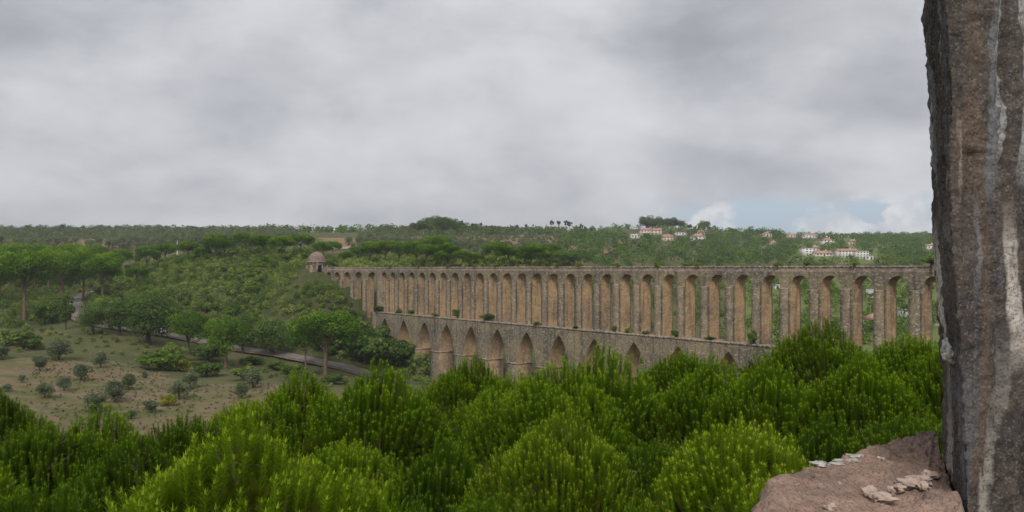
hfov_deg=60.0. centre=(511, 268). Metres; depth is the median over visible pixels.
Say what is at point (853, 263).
wall tuft
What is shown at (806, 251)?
house
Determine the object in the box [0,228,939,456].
ground
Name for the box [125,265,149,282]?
stone pine
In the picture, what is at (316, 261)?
spring house
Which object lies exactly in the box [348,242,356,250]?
olive tree
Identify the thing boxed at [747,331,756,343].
ledge bush
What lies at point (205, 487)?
maritime pine
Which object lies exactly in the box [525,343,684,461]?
maritime pine
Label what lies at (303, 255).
slope bush
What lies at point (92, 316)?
oak tree
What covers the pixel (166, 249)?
umbrella pine
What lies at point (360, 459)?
maritime pine
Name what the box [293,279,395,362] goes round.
slope scrub
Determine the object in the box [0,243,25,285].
umbrella pine
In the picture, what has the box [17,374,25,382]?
olive tree
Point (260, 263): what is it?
slope bush
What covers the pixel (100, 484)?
maritime pine
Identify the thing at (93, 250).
umbrella pine
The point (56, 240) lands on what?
olive tree
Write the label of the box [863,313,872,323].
house
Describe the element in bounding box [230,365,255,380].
leafy bush
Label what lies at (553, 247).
umbrella pine
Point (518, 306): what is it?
aqueduct
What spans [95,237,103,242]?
olive tree
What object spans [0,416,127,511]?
maritime pine
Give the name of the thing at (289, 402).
maritime pine
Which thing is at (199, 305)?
young pine
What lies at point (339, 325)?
stone pine
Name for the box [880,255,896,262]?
yellow tree
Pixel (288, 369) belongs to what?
leafy bush
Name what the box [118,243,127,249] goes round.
olive tree
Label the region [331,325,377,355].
oak tree
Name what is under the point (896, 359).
maritime pine
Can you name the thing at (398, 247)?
umbrella pine
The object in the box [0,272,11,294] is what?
umbrella pine
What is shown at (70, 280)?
umbrella pine
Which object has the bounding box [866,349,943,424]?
maritime pine
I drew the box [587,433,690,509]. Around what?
maritime pine
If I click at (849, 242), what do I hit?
house
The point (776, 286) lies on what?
house
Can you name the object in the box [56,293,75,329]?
tree
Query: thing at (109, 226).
skyline wood
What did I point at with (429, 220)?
ridge tree
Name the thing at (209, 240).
umbrella pine
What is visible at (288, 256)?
slope bush
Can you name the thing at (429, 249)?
umbrella pine
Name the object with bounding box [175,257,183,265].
slope bush
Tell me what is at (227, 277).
slope bush
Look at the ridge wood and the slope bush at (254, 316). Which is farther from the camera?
the ridge wood
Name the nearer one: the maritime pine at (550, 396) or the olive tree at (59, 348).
the maritime pine at (550, 396)
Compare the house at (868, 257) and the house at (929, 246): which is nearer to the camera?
the house at (868, 257)
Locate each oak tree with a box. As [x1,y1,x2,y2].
[74,301,105,333]
[99,298,135,335]
[118,294,180,344]
[231,311,256,353]
[246,318,290,356]
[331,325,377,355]
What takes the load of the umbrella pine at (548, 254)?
on the ground
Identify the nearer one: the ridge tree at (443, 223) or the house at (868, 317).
the house at (868, 317)
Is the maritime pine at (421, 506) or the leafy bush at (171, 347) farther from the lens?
the leafy bush at (171, 347)
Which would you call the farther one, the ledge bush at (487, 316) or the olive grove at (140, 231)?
the olive grove at (140, 231)
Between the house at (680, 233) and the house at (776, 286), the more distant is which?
the house at (680, 233)
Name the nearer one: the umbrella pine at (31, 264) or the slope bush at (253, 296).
the umbrella pine at (31, 264)
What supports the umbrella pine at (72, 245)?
on the ground
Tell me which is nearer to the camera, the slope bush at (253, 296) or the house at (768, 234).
the slope bush at (253, 296)
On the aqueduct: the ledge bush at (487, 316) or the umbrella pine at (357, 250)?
the ledge bush at (487, 316)
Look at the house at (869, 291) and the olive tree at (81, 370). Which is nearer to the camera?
the olive tree at (81, 370)
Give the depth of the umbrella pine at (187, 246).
375.15 m
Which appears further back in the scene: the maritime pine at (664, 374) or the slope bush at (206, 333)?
the slope bush at (206, 333)
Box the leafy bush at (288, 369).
[280,364,304,375]
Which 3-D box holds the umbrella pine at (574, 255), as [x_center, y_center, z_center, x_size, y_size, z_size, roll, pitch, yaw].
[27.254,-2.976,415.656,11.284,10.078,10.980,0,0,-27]
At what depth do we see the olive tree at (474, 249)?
431.66 m
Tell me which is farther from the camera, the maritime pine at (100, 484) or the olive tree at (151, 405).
the olive tree at (151, 405)
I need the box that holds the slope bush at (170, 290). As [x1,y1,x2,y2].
[161,287,173,296]
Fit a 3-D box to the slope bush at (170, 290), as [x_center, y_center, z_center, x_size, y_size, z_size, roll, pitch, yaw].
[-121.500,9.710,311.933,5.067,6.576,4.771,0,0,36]
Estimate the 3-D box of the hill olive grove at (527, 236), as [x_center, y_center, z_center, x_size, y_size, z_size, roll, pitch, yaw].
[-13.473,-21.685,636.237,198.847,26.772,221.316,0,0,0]
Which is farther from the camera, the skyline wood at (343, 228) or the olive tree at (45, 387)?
the skyline wood at (343, 228)
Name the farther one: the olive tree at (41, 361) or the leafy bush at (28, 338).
the leafy bush at (28, 338)
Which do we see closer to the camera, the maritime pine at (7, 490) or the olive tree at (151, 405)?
the maritime pine at (7, 490)
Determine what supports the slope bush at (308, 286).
on the ground
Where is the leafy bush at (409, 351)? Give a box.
[392,342,415,366]
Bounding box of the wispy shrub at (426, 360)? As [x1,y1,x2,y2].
[408,350,453,372]
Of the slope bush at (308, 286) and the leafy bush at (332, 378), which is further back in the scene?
the slope bush at (308, 286)
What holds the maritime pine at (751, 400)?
on the ground
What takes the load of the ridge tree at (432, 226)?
on the ground
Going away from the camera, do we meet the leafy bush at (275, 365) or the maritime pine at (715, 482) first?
the maritime pine at (715, 482)
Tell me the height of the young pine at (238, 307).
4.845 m
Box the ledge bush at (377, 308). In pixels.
[373,306,382,311]
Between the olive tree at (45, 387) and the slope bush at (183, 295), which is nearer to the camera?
the olive tree at (45, 387)
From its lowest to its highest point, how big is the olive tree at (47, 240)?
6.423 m
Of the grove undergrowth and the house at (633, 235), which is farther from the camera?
the house at (633, 235)
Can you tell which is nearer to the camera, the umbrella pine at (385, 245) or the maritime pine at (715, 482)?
the maritime pine at (715, 482)
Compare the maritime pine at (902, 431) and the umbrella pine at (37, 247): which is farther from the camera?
the umbrella pine at (37, 247)
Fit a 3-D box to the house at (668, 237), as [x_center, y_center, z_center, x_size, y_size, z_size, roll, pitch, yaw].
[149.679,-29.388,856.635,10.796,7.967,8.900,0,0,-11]
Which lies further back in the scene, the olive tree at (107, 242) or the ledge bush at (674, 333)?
the olive tree at (107, 242)
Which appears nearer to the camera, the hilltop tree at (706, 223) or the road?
the road
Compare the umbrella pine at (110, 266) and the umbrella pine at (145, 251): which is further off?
the umbrella pine at (145, 251)
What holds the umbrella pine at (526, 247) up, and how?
on the ground
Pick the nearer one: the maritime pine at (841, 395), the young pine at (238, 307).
the maritime pine at (841, 395)
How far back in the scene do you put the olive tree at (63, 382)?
180.26 m
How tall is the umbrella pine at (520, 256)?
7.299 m
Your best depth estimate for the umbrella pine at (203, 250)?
366.89 m
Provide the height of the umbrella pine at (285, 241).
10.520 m
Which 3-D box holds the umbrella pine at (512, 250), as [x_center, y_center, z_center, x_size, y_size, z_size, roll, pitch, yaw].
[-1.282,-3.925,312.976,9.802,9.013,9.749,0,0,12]
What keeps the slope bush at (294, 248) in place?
on the ground
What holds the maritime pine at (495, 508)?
on the ground
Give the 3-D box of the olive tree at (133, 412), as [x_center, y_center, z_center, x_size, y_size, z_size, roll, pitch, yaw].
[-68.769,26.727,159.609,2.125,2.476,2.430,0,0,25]
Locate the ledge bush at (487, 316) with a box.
[479,313,494,320]
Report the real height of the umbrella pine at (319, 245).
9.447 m
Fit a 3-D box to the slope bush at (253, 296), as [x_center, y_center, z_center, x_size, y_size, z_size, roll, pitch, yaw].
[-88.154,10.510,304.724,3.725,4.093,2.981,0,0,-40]
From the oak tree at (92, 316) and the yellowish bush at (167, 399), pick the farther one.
the oak tree at (92, 316)
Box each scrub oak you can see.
[319,318,370,349]
[366,326,396,340]
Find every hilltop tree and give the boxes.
[638,215,654,227]
[647,218,657,227]
[654,216,665,227]
[662,218,673,225]
[665,217,678,227]
[677,219,687,228]
[698,220,710,227]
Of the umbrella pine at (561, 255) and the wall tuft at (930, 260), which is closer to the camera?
the wall tuft at (930, 260)
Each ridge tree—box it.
[409,223,422,228]
[415,219,433,229]
[419,217,437,226]
[424,221,437,229]
[433,217,455,233]
[451,222,465,234]
[468,223,480,230]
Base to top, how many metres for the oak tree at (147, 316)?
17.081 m
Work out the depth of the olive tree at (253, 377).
195.42 m
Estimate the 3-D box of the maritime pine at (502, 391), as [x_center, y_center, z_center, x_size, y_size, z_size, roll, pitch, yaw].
[0.116,12.678,26.022,5.468,19.555,5.708,0,0,24]
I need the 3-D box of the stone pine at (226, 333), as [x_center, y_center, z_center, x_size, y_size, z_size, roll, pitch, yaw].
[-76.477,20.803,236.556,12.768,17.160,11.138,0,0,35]
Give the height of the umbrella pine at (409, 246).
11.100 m
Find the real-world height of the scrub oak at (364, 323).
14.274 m
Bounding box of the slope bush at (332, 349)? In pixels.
[328,345,337,355]
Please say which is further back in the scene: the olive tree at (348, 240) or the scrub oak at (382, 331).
the olive tree at (348, 240)
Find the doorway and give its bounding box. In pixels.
[316,264,322,272]
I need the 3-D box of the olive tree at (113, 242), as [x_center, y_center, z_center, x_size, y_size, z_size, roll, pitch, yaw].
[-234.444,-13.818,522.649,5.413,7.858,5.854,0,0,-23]
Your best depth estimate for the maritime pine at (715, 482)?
12.56 m
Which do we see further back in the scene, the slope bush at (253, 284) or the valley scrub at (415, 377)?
the slope bush at (253, 284)
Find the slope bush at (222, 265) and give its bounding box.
[215,262,227,271]
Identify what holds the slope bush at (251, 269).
on the ground
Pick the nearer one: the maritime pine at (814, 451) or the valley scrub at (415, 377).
the maritime pine at (814, 451)
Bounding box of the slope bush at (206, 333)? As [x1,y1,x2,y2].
[201,327,213,334]
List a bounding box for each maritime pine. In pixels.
[0,387,72,496]
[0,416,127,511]
[0,464,34,511]
[0,472,101,511]
[32,402,154,489]
[37,430,224,511]
[103,405,405,511]
[113,409,277,511]
[202,395,308,490]
[249,367,348,460]
[285,358,479,495]
[286,433,417,511]
[380,436,487,511]
[387,490,432,511]
[402,353,512,454]
[437,368,549,472]
[447,484,533,511]
[457,356,641,510]
[458,404,650,511]
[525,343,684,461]
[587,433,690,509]
[622,493,667,511]
[630,347,720,441]
[636,353,774,453]
[638,411,812,511]
[680,356,822,472]
[730,315,868,413]
[776,349,940,458]
[780,410,868,471]
[839,406,943,458]
[847,330,942,417]
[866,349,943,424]
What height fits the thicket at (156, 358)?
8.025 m
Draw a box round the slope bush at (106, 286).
[93,284,111,292]
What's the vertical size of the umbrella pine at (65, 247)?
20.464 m
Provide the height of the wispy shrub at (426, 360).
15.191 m
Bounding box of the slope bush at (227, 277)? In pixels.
[223,273,239,281]
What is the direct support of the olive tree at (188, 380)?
on the ground
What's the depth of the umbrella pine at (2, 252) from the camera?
332.54 m
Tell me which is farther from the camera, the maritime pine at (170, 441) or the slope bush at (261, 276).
the slope bush at (261, 276)
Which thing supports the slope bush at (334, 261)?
on the ground
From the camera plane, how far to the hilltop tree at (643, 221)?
981.21 m
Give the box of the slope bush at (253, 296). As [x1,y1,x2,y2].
[251,293,258,299]
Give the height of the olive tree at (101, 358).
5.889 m
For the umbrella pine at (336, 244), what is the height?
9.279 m
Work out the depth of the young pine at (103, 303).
292.59 m
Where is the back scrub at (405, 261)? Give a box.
[335,250,579,266]
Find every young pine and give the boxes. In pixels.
[99,301,107,306]
[197,303,203,311]
[233,304,240,315]
[261,257,268,262]
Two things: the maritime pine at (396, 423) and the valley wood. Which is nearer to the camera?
the maritime pine at (396, 423)
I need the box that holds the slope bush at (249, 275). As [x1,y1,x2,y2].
[243,272,255,278]
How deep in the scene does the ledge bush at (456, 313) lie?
237.17 m
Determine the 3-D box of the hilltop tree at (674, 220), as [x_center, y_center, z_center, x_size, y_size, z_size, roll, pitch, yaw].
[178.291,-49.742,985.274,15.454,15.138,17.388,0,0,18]
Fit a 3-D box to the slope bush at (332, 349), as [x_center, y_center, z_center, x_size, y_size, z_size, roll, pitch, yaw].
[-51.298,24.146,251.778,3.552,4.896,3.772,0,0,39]
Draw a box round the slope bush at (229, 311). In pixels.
[221,306,237,316]
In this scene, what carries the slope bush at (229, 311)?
on the ground
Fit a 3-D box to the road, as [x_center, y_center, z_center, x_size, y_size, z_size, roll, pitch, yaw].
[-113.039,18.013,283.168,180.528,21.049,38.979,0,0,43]
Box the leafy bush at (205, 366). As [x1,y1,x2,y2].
[192,360,223,375]
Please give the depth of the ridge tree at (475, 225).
718.16 m
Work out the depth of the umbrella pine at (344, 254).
351.23 m
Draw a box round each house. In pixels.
[306,252,327,272]
[629,233,639,237]
[638,228,650,235]
[651,228,662,234]
[661,234,673,240]
[675,232,686,234]
[690,233,705,240]
[760,232,771,236]
[772,284,779,288]
[786,233,795,237]
[799,248,815,255]
[800,233,817,237]
[812,250,832,255]
[819,237,834,244]
[834,248,858,257]
[847,238,858,245]
[854,251,868,258]
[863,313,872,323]
[865,256,872,259]
[865,289,873,297]
[897,309,908,316]
[922,243,932,248]
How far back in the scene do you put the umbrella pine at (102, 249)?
403.11 m
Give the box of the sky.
[0,0,932,236]
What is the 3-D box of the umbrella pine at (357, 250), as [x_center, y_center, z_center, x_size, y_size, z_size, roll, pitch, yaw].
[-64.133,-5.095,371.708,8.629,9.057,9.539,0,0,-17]
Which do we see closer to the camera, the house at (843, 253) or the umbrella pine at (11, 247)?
the umbrella pine at (11, 247)
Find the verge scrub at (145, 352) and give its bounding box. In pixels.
[0,326,370,391]
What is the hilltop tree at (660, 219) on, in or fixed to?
on the ground
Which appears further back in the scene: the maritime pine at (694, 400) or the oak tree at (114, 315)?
the oak tree at (114, 315)
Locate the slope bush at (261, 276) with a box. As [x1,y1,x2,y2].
[258,273,267,279]
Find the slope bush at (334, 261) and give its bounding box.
[328,257,338,265]
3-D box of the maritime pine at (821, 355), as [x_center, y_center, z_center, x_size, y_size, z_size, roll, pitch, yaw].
[10.424,12.681,30.023,6.214,22.222,6.486,0,0,27]
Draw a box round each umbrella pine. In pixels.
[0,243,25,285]
[0,248,18,281]
[0,250,59,319]
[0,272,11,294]
[8,242,31,280]
[15,243,51,286]
[37,247,61,289]
[44,244,73,278]
[44,250,89,300]
[49,269,75,288]
[59,242,83,249]
[64,246,103,299]
[71,246,101,277]
[76,253,122,294]
[82,243,111,275]
[103,251,126,262]
[110,249,134,270]
[134,245,162,268]
[153,243,177,260]
[175,241,201,256]
[193,246,212,256]
[200,232,229,259]
[213,239,236,259]
[228,231,256,250]
[249,234,272,256]
[265,236,295,258]
[289,233,315,252]
[310,241,333,254]
[324,241,342,256]
[338,251,352,258]
[349,246,367,257]
[359,240,381,259]
[370,240,400,260]
[385,241,415,258]
[401,240,425,266]
[414,244,439,265]
[420,235,453,245]
[433,250,451,263]
[436,242,460,263]
[451,249,471,266]
[470,252,485,266]
[481,241,508,266]
[497,245,518,266]
[515,252,533,263]
[518,242,546,266]
[531,250,554,266]
[542,242,560,262]
[545,250,570,263]
[560,251,579,265]
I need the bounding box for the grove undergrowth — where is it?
[0,272,108,328]
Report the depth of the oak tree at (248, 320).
257.83 m
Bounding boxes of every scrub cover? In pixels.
[89,247,401,365]
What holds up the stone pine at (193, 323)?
on the ground
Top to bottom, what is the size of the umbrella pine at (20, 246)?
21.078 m
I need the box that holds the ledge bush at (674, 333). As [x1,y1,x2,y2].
[670,330,678,336]
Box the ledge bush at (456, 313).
[452,309,459,317]
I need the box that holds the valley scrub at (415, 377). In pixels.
[378,350,938,384]
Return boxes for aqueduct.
[323,266,935,390]
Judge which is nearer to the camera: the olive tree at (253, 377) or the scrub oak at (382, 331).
the olive tree at (253, 377)
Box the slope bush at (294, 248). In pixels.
[290,246,303,252]
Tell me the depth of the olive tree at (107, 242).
527.40 m
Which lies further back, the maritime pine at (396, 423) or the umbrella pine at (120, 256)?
the umbrella pine at (120, 256)
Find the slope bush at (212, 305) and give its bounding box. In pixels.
[202,302,219,314]
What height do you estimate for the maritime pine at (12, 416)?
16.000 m
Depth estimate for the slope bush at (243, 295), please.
306.82 m
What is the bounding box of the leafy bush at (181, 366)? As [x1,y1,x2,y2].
[166,358,190,370]
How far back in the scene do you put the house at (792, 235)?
1283.83 m
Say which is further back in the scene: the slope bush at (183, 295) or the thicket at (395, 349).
the slope bush at (183, 295)
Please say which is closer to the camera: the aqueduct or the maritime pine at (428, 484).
the maritime pine at (428, 484)
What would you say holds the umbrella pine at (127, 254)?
on the ground
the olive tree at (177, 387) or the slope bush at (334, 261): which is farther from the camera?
the slope bush at (334, 261)
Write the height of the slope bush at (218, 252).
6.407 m
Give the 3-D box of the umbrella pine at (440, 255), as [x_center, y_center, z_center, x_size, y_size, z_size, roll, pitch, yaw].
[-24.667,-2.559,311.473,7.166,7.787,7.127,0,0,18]
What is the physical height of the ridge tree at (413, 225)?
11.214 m
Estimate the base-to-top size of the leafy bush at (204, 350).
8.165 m
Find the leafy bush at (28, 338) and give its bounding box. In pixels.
[6,330,42,348]
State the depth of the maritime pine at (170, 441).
18.65 m
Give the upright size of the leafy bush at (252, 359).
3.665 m
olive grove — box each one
[0,224,298,243]
[349,227,615,251]
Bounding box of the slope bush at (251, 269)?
[246,267,259,274]
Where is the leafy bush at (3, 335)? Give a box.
[0,329,18,345]
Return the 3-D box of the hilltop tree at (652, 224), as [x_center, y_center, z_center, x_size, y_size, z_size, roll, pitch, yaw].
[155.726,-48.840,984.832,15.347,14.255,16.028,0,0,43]
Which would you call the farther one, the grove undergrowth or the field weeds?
the grove undergrowth
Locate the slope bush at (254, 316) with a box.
[248,313,261,322]
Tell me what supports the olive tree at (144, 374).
on the ground
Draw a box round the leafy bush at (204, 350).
[191,343,227,360]
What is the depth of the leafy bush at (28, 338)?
228.43 m
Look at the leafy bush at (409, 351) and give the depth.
254.95 m
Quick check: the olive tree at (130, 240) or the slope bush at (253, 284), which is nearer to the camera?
the slope bush at (253, 284)
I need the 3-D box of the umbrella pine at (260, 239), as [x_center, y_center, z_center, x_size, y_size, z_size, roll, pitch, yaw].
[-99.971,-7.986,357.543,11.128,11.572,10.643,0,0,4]
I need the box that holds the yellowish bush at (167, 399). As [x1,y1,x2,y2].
[160,394,177,405]
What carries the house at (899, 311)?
on the ground
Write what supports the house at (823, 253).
on the ground
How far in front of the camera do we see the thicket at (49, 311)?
273.79 m
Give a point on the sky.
(793, 116)
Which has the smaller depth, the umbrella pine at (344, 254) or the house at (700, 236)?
the umbrella pine at (344, 254)
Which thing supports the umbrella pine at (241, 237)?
on the ground
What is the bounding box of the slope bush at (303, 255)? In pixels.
[300,252,309,257]
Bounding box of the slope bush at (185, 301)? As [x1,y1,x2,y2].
[180,299,189,305]
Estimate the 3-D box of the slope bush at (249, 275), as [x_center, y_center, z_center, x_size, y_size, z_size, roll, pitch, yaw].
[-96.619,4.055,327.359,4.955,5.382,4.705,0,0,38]
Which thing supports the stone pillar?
on the ground
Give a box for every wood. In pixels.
[0,224,297,233]
[258,222,931,239]
[374,223,584,237]
[555,226,934,265]
[574,262,936,341]
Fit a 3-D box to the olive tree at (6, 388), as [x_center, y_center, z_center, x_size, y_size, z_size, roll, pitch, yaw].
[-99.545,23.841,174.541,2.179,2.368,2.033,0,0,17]
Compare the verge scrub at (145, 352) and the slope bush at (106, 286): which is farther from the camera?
the slope bush at (106, 286)
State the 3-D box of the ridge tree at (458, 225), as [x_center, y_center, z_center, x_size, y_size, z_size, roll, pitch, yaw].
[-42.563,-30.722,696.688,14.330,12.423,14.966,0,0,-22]
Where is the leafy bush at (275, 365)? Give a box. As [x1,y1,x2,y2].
[267,361,285,369]
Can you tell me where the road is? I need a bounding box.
[69,289,376,376]
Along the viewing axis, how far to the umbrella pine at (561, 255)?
409.81 m
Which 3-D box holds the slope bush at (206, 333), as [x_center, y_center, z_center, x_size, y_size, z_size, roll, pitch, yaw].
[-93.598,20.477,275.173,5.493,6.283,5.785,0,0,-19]
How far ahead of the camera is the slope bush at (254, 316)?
277.36 m
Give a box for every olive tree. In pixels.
[0,345,10,359]
[1,383,12,391]
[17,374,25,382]
[30,355,46,370]
[35,382,54,397]
[43,238,51,244]
[45,339,72,360]
[51,237,62,245]
[56,377,71,390]
[72,364,93,379]
[81,392,108,410]
[90,351,109,367]
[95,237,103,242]
[103,380,124,402]
[104,240,113,248]
[109,239,118,248]
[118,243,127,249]
[120,373,137,389]
[124,410,137,418]
[126,238,133,246]
[141,371,147,377]
[141,400,160,412]
[168,380,190,399]
[170,235,178,243]
[181,370,199,388]
[233,381,250,397]
[241,369,262,387]
[345,237,352,244]
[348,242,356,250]
[458,242,465,250]
[468,242,478,250]
[471,246,479,252]
[539,238,546,243]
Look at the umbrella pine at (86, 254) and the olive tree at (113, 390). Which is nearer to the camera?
the olive tree at (113, 390)
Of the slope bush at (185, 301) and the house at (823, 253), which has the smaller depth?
the slope bush at (185, 301)
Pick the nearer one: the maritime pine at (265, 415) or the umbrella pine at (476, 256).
the maritime pine at (265, 415)
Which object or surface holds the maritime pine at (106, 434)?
on the ground
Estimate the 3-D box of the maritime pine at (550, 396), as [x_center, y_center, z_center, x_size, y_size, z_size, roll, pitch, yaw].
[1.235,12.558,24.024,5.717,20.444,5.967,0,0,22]
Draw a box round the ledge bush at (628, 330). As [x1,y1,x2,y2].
[624,328,632,332]
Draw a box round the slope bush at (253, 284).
[244,281,264,293]
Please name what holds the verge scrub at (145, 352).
on the ground
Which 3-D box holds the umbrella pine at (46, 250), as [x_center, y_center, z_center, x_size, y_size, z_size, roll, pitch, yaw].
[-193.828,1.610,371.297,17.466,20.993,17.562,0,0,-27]
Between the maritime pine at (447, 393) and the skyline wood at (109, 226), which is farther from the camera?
the skyline wood at (109, 226)
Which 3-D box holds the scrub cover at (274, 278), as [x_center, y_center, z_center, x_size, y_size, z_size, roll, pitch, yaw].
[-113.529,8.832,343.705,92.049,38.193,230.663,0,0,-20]
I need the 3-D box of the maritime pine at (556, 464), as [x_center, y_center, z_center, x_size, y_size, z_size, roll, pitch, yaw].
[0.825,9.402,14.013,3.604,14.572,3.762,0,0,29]
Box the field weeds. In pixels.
[22,358,297,429]
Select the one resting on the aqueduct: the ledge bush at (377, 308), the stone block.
the ledge bush at (377, 308)
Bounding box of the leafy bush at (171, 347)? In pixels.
[161,342,189,354]
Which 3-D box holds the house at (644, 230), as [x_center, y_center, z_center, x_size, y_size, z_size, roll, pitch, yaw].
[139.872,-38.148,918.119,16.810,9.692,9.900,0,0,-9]
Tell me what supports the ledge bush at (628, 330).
on the aqueduct
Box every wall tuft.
[849,261,860,269]
[920,256,934,271]
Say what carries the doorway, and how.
in the spring house at (316, 261)
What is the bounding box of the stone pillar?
[921,0,1023,511]
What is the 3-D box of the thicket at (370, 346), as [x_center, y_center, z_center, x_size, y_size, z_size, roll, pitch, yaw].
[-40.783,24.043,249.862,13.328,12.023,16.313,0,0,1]
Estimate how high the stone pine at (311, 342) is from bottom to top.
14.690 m
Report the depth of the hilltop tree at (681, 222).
982.28 m
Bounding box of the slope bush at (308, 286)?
[304,283,314,288]
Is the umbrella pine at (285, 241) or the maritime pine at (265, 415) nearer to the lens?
the maritime pine at (265, 415)
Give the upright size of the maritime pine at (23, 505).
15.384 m
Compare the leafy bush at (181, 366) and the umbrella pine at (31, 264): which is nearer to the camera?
the leafy bush at (181, 366)
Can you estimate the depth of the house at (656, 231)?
911.77 m
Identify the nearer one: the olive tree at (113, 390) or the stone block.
the stone block
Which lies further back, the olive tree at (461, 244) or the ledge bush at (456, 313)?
the olive tree at (461, 244)
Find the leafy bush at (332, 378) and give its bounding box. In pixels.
[323,374,345,383]
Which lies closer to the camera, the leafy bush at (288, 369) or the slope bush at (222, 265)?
the leafy bush at (288, 369)
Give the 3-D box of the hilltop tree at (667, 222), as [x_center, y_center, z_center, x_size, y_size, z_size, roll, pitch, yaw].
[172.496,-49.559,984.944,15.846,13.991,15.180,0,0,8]
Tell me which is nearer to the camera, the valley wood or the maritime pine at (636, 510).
the maritime pine at (636, 510)
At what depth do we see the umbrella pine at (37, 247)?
385.12 m
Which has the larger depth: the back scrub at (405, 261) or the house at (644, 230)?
the house at (644, 230)
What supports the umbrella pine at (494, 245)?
on the ground
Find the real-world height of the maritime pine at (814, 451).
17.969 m
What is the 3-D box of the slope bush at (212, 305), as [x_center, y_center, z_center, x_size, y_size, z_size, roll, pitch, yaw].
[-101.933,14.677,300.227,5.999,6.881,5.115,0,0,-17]
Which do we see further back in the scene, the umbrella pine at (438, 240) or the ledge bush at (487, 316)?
the umbrella pine at (438, 240)
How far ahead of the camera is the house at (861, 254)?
661.80 m
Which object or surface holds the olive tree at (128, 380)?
on the ground
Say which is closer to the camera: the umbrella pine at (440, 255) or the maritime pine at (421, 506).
the maritime pine at (421, 506)
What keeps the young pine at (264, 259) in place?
on the ground
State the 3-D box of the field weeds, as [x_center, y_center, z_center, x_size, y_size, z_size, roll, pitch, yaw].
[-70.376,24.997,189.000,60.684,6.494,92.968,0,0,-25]
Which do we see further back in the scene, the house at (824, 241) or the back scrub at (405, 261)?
the house at (824, 241)
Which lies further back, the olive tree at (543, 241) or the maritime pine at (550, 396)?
the olive tree at (543, 241)
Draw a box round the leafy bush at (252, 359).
[240,356,265,364]
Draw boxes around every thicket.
[32,301,58,323]
[134,350,185,369]
[342,333,389,362]
[377,337,409,364]
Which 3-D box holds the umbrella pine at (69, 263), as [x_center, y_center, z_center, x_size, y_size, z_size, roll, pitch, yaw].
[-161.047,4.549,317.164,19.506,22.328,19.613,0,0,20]
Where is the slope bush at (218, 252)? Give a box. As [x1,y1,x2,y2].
[212,249,222,257]
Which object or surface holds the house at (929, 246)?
on the ground
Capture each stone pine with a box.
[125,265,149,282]
[164,311,208,353]
[201,316,250,368]
[281,310,365,376]
[288,327,322,369]
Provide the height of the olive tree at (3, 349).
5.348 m
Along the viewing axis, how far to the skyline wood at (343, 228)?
929.91 m
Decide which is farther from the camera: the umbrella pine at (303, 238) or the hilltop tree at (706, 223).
the hilltop tree at (706, 223)
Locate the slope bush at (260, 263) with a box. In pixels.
[252,260,267,270]
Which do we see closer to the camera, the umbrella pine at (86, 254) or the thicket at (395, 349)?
the thicket at (395, 349)
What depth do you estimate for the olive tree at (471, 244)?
453.66 m
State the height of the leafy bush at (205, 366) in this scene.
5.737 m
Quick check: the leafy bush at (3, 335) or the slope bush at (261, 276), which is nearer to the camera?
the leafy bush at (3, 335)
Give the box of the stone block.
[751,430,964,511]
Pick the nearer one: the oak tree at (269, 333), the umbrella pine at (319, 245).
the oak tree at (269, 333)
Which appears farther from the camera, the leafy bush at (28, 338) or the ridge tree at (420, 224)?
the ridge tree at (420, 224)
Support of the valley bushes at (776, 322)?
on the ground
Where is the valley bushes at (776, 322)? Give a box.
[610,265,936,344]
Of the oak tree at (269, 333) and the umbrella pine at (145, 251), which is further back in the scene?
the umbrella pine at (145, 251)
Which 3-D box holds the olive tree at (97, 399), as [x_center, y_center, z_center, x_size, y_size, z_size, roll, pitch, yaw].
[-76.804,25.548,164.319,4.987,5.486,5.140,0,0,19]
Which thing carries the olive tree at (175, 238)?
on the ground
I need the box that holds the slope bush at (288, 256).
[282,253,294,259]
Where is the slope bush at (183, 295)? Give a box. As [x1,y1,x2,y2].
[174,290,190,300]
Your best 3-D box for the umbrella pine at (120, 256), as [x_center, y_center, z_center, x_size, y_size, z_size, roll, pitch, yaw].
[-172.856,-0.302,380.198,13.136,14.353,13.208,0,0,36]
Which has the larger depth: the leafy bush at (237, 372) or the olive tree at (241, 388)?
the leafy bush at (237, 372)
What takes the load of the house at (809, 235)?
on the ground
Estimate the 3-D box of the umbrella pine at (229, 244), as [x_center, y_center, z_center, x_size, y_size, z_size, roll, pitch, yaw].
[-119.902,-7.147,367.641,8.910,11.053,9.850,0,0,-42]
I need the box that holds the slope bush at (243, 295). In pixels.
[236,293,247,299]
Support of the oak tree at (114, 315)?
on the ground
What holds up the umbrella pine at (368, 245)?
on the ground
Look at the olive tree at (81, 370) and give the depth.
194.75 m

